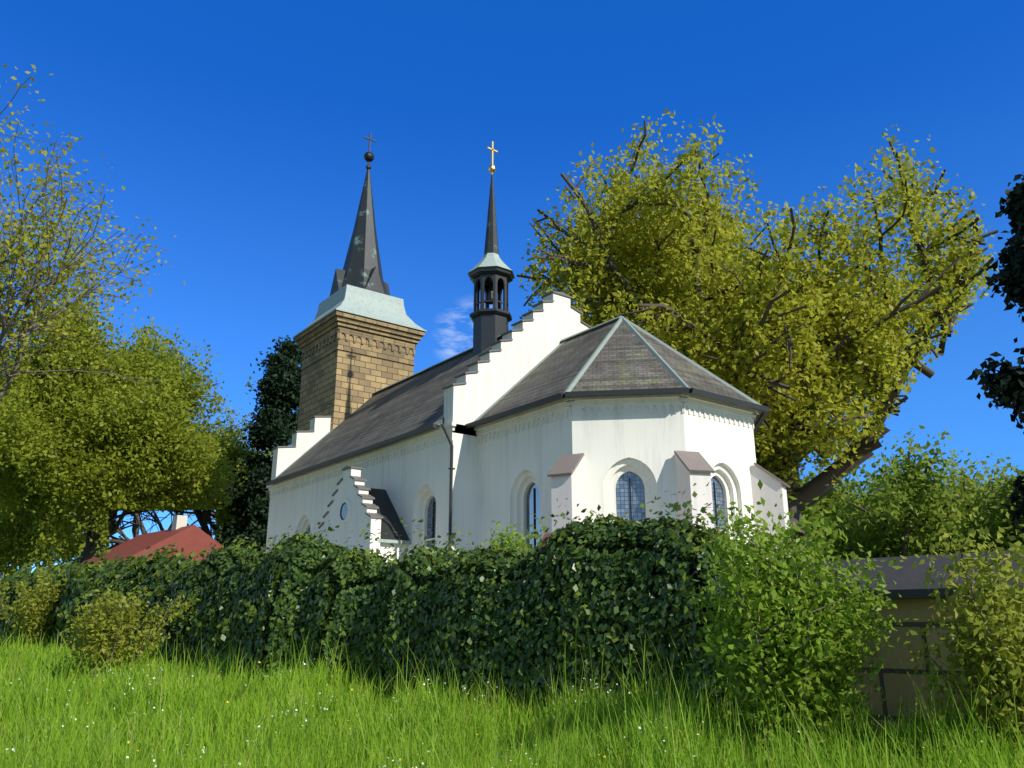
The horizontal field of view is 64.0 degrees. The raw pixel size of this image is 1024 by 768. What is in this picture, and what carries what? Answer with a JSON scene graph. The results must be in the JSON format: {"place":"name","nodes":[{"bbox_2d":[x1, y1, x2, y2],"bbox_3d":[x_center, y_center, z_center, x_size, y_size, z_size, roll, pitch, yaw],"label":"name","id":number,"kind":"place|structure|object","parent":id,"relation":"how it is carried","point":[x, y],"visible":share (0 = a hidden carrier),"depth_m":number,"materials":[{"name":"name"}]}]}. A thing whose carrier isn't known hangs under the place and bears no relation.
{"place":"outdoors","nodes":[
{"label":"outdoors","id":0,"kind":"place"},
{"bbox_2d":[0,64,184,429],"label":"sparse tree","id":1,"kind":"object","parent":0,"point":[24,238],"depth_m":27.42,"materials":[{"name":"green plant"}]},
{"bbox_2d":[17,509,217,572],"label":"tree trunk","id":2,"kind":"object","parent":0,"point":[135,523],"depth_m":97.88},
{"bbox_2d":[0,278,258,577],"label":"tree","id":3,"kind":"object","parent":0,"point":[24,484],"depth_m":46.27,"materials":[{"name":"green plant"}]},
{"bbox_2d":[208,335,301,553],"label":"pine tree","id":4,"kind":"object","parent":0,"point":[276,423],"depth_m":59.36,"materials":[{"name":"green plant"}]},
{"bbox_2d":[295,310,424,430],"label":"church tower","id":5,"kind":"structure","parent":0,"point":[351,363],"depth_m":41.26,"materials":[{"name":"brown brick"}]},
{"bbox_2d":[293,133,426,337],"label":"tower spire","id":6,"kind":"structure","parent":5,"relation":"on","point":[360,287],"depth_m":43.44,"materials":[{"name":"grey metal"}]},
{"bbox_2d":[265,425,477,554],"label":"church nave walls","id":7,"kind":"structure","parent":0,"point":[405,480],"depth_m":27.10,"materials":[{"name":"white paint"}]},
{"bbox_2d":[318,466,411,562],"bbox_3d":[-5.014,5.913,27.612,1.650,6.197,3.900,12,-20,-36],"label":"church porch","id":8,"kind":"object","parent":7,"relation":"attached to","point":[369,505],"visible":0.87,"depth_m":27.14,"materials":[{"name":"white paint"}]},
{"bbox_2d":[338,499,350,523],"bbox_3d":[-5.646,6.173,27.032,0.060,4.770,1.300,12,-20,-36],"label":"oculus window","id":9,"kind":"structure","parent":8,"relation":"in","point":[344,509],"depth_m":27.58,"materials":[{"name":"blue glass"}]},
{"bbox_2d":[271,291,590,479],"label":"church stepped gables","id":10,"kind":"object","parent":7,"relation":"on","point":[528,343],"visible":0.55,"depth_m":28.50,"materials":[{"name":"white paint"}]},
{"bbox_2d":[276,320,761,478],"bbox_3d":[-0.439,0.504,32.196,9.900,4.967,21.660,12,-20,-36],"label":"church roof","id":11,"kind":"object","parent":7,"relation":"on","point":[625,359],"visible":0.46,"depth_m":26.89,"materials":[{"name":"grey tile"}]},
{"bbox_2d":[469,266,512,355],"bbox_3d":[-0.864,-2.656,33.710,1.755,3.953,1.755,12,-20,-36],"label":"bell turret","id":12,"kind":"object","parent":11,"relation":"on","point":[490,325],"visible":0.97,"depth_m":33.35,"materials":[{"name":"grey metal"}]},
{"bbox_2d":[468,141,514,280],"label":"spire","id":13,"kind":"structure","parent":12,"relation":"on","point":[491,258],"depth_m":34.53,"materials":[{"name":"grey metal"}]},
{"bbox_2d":[266,316,769,556],"bbox_3d":[-0.393,3.806,31.160,10.200,12.047,21.810,12,-20,-36],"label":"church roof metalwork","id":14,"kind":"object","parent":11,"relation":"attached to","point":[687,389],"visible":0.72,"depth_m":25.21,"materials":[{"name":"grey metal"}]},
{"bbox_2d":[0,483,743,728],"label":"ivy hedge","id":15,"kind":"object","parent":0,"point":[700,579],"visible":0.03,"depth_m":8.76,"materials":[{"name":"green plant"}]},
{"bbox_2d":[480,520,537,557],"bbox_3d":[0.053,3.274,13.232,1.703,2.089,1.328,12,-20,-36],"label":"hedge shrub","id":16,"kind":"object","parent":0,"point":[507,541],"depth_m":13.17,"materials":[{"name":"green plant"}]},
{"bbox_2d":[0,0,1023,572],"label":"sky","id":17,"kind":"structure","parent":0,"point":[238,128],"materials":[{"name":"blue"}]},
{"bbox_2d":[476,405,755,563],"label":"church chancel walls","id":18,"kind":"structure","parent":0,"point":[606,442],"depth_m":22.95,"materials":[{"name":"white paint"}]},
{"bbox_2d":[266,393,758,496],"bbox_3d":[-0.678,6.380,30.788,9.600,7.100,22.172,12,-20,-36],"label":"cornice","id":19,"kind":"structure","parent":18,"relation":"attached to","point":[683,401],"depth_m":24.17,"materials":[{"name":"white paint"}]},
{"bbox_2d":[299,458,739,553],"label":"window surrounds","id":20,"kind":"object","parent":18,"relation":"in","point":[630,486],"depth_m":23.16,"materials":[{"name":"white paint"}]},
{"bbox_2d":[536,450,813,560],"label":"buttresses","id":21,"kind":"structure","parent":18,"relation":"attached to","point":[566,473],"depth_m":21.75,"materials":[{"name":"white paint"}]},
{"bbox_2d":[966,172,1023,533],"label":"tree","id":22,"kind":"object","parent":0,"point":[1003,386],"depth_m":13.79,"materials":[{"name":"green plant"}]},
{"bbox_3d":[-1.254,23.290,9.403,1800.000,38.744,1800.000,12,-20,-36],"label":"ground","id":23,"kind":"structure","parent":0,"visible":0},
{"bbox_2d":[0,568,65,646],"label":"shrub","id":24,"kind":"object","parent":23,"relation":"on","point":[36,604],"depth_m":25.00,"materials":[{"name":"green plant"}]},
{"bbox_2d":[0,479,102,579],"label":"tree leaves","id":25,"kind":"object","parent":23,"relation":"on","point":[46,558],"depth_m":79.94,"materials":[{"name":"green plant"}]},
{"bbox_2d":[58,578,199,679],"bbox_3d":[-7.031,4.697,14.871,2.283,2.329,1.595,12,-20,-36],"label":"small shrub","id":26,"kind":"object","parent":23,"relation":"on","point":[105,623],"depth_m":14.57,"materials":[{"name":"green plant"}]},
{"bbox_2d":[81,515,225,567],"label":"house","id":27,"kind":"structure","parent":23,"relation":"on","point":[188,539],"depth_m":38.07,"materials":[{"name":"tile"}]},
{"bbox_2d":[137,403,272,542],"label":"tree","id":28,"kind":"object","parent":23,"relation":"on","point":[231,452],"depth_m":65.04,"materials":[{"name":"green plant"}]},
{"bbox_2d":[2,655,989,767],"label":"grass","id":29,"kind":"structure","parent":23,"relation":"on","point":[333,713],"depth_m":7.99,"materials":[{"name":"green plant"}]},
{"bbox_2d":[29,662,982,766],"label":"wildflowers","id":30,"kind":"object","parent":23,"relation":"on","point":[410,731],"depth_m":7.08,"materials":[{"name":"plant"}]},
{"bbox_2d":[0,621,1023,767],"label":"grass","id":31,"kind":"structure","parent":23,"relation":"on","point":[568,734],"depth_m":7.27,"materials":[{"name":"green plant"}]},
{"bbox_2d":[369,550,1023,731],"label":"churchyard wall","id":32,"kind":"structure","parent":23,"relation":"on","point":[909,588],"depth_m":6.58,"materials":[{"name":"stone"}]},
{"bbox_2d":[516,108,998,539],"bbox_3d":[11.748,-0.534,39.120,26.032,25.074,30.445,12,-20,-36],"label":"oak tree","id":33,"kind":"object","parent":23,"relation":"on","point":[741,308],"depth_m":32.55,"materials":[{"name":"green plant"}]},
{"bbox_2d":[677,480,922,765],"bbox_3d":[2.047,2.050,6.244,1.870,2.638,1.896,12,-20,-36],"label":"bush","id":34,"kind":"object","parent":23,"relation":"on","point":[829,646],"depth_m":6.04,"materials":[{"name":"green plant"}]},
{"bbox_2d":[799,462,879,560],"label":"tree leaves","id":35,"kind":"object","parent":23,"relation":"on","point":[824,504],"depth_m":84.82,"materials":[{"name":"green plant"}]},
{"bbox_2d":[801,469,978,560],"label":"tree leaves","id":36,"kind":"object","parent":23,"relation":"on","point":[839,493],"depth_m":106.01,"materials":[{"name":"green plant"}]},
{"bbox_2d":[816,425,986,560],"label":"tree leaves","id":37,"kind":"object","parent":23,"relation":"on","point":[907,481],"depth_m":85.74,"materials":[{"name":"green plant"}]},
{"bbox_2d":[889,506,1023,764],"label":"shrub","id":38,"kind":"object","parent":23,"relation":"on","point":[1009,635],"depth_m":5.45,"materials":[{"name":"green plant"}]},
{"bbox_2d":[925,449,992,518],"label":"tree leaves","id":39,"kind":"object","parent":23,"relation":"on","point":[946,473],"depth_m":120.62,"materials":[{"name":"green plant"}]},
{"bbox_2d":[928,453,1009,551],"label":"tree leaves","id":40,"kind":"object","parent":23,"relation":"on","point":[981,487],"depth_m":100.12,"materials":[{"name":"green plant"}]},
{"bbox_2d":[952,457,1023,551],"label":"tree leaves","id":41,"kind":"object","parent":23,"relation":"on","point":[995,501],"depth_m":87.65,"materials":[{"name":"green plant"}]}
]}

